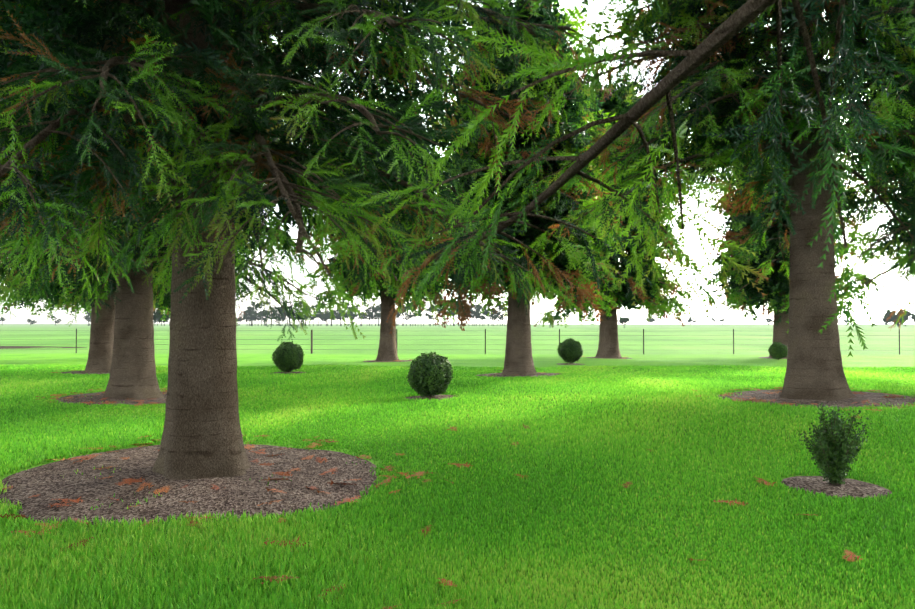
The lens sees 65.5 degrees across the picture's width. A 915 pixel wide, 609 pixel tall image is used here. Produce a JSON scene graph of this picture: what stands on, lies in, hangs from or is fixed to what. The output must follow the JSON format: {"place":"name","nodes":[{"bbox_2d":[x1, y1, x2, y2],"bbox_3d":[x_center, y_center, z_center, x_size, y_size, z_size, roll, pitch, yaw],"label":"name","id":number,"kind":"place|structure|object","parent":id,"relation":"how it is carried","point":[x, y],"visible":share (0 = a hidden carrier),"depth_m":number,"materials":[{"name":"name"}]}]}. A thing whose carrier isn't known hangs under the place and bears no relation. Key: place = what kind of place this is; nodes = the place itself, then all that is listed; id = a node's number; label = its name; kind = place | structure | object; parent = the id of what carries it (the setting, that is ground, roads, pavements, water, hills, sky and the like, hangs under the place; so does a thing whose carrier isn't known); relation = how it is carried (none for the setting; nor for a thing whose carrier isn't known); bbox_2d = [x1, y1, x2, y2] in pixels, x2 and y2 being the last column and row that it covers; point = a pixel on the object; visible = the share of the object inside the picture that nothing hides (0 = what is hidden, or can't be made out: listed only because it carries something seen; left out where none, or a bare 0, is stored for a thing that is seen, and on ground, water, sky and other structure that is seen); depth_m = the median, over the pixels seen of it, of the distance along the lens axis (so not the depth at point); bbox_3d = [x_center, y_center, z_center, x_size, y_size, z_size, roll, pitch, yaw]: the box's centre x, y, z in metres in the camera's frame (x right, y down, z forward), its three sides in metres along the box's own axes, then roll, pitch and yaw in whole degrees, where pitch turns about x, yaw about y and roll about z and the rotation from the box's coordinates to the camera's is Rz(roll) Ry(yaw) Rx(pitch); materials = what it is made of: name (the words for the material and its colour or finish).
{"place":"outdoors","nodes":[
{"label":"outdoors","id":0,"kind":"place"},
{"bbox_2d":[0,346,86,348],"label":"fence","id":1,"kind":"object","parent":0,"point":[12,347],"depth_m":54.19,"materials":[{"name":"green"}]},
{"bbox_2d":[0,324,914,608],"bbox_3d":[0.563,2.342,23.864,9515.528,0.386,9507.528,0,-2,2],"label":"lawn","id":2,"kind":"structure","parent":0,"point":[680,344],"depth_m":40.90,"materials":[{"name":"green plant"}]},
{"bbox_2d":[0,218,171,372],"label":"tree","id":3,"kind":"object","parent":2,"relation":"on","point":[99,360],"visible":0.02,"depth_m":26.30,"materials":[{"name":"green plant"}]},
{"bbox_2d":[40,289,170,317],"bbox_3d":[-17.917,-4.663,36.552,8.890,15.097,8.956,0,-2,2],"label":"tree","id":4,"kind":"object","parent":2,"relation":"on","point":[54,303],"depth_m":34.16,"materials":[{"name":"green plant"}]},
{"bbox_2d":[0,1,337,398],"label":"tree","id":5,"kind":"object","parent":2,"relation":"on","point":[133,371],"visible":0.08,"depth_m":17.10,"materials":[{"name":"green plant"}]},
{"bbox_2d":[0,0,606,479],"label":"tree","id":6,"kind":"object","parent":2,"relation":"on","point":[208,108],"visible":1,"depth_m":6.66,"materials":[{"name":"green plant"}]},
{"bbox_2d":[295,106,457,360],"bbox_3d":[-3.567,-3.687,34.901,8.128,13.000,8.226,0,-2,2],"label":"tree","id":7,"kind":"object","parent":2,"relation":"on","point":[387,350],"visible":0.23,"depth_m":33.51,"materials":[{"name":"green plant"}]},
{"bbox_2d":[0,300,914,327],"bbox_3d":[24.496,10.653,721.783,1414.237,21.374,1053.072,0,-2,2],"label":"distant treeline","id":8,"kind":"object","parent":2,"relation":"on","point":[251,314],"visible":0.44,"depth_m":559.50,"materials":[{"name":"green plant"}]},
{"bbox_2d":[0,357,914,525],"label":"mulch beds","id":9,"kind":"object","parent":2,"relation":"on","point":[45,484],"depth_m":7.71,"materials":[{"name":"brown wood"}]},
{"bbox_2d":[271,341,304,371],"bbox_3d":[-6.181,1.916,25.996,1.193,1.248,1.239,0,-2,2],"label":"box ball shrub","id":10,"kind":"object","parent":9,"relation":"on","point":[287,356],"visible":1,"depth_m":25.65,"materials":[{"name":"green plant"}]},
{"bbox_2d":[406,352,452,396],"bbox_3d":[-0.639,1.649,16.596,1.120,1.131,1.146,0,-2,2],"label":"box ball shrub","id":11,"kind":"object","parent":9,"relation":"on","point":[432,375],"visible":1,"depth_m":16.34,"materials":[{"name":"green plant"}]},
{"bbox_2d":[0,356,914,608],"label":"fallen fronds","id":12,"kind":"object","parent":9,"relation":"on","point":[129,481],"visible":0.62,"depth_m":7.92,"materials":[{"name":"brown plant"}]},
{"bbox_2d":[558,338,582,362],"bbox_3d":[5.011,2.078,31.732,1.172,1.221,1.162,0,-2,2],"label":"box ball shrub","id":13,"kind":"object","parent":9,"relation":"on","point":[570,350],"visible":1,"depth_m":31.41,"materials":[{"name":"green plant"}]},
{"bbox_2d":[799,402,874,483],"bbox_3d":[4.016,1.503,7.544,0.683,0.914,0.613,0,-2,2],"label":"young shrub","id":14,"kind":"object","parent":9,"relation":"on","point":[836,450],"visible":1,"depth_m":7.49,"materials":[{"name":"green plant"}]},
{"bbox_2d":[76,329,914,353],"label":"fence wire pickets","id":15,"kind":"object","parent":2,"relation":"on","point":[559,335],"visible":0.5,"depth_m":43.04,"materials":[{"name":"grey metal"}]},
{"bbox_2d":[407,0,639,374],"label":"tree","id":16,"kind":"object","parent":2,"relation":"on","point":[518,360],"visible":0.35,"depth_m":23.23,"materials":[{"name":"green plant"}]},
{"bbox_2d":[534,73,699,357],"bbox_3d":[8.107,-4.811,38.407,9.314,15.500,9.887,0,-2,2],"label":"tree","id":17,"kind":"object","parent":2,"relation":"on","point":[653,301],"visible":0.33,"depth_m":36.78,"materials":[{"name":"green plant"}]},
{"bbox_2d":[351,0,914,356],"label":"tree branch","id":18,"kind":"object","parent":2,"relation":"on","point":[736,22],"visible":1,"depth_m":3.31,"materials":[{"name":"green plant"}]},
{"bbox_2d":[518,0,914,400],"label":"tree","id":19,"kind":"object","parent":2,"relation":"on","point":[717,89],"visible":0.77,"depth_m":14.39,"materials":[{"name":"green plant"}]},
{"bbox_2d":[768,341,787,359],"bbox_3d":[15.928,2.311,35.368,0.954,0.957,0.932,0,-2,2],"label":"box ball shrub","id":20,"kind":"object","parent":2,"relation":"on","point":[778,350],"visible":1,"depth_m":35.09,"materials":[{"name":"green plant"}]},
{"bbox_2d":[698,102,883,357],"bbox_3d":[17.129,-4.639,37.651,8.798,15.000,8.580,0,-2,2],"label":"tree","id":21,"kind":"object","parent":2,"relation":"on","point":[742,294],"visible":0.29,"depth_m":36.14,"materials":[{"name":"green plant"}]},
{"bbox_2d":[832,19,914,328],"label":"tree","id":22,"kind":"object","parent":2,"relation":"on","point":[905,238],"visible":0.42,"depth_m":20.29,"materials":[{"name":"green plant"}]},
{"bbox_2d":[0,0,914,323],"label":"sky","id":23,"kind":"structure","parent":0,"point":[894,294],"materials":[{"name":"white"}]}
]}

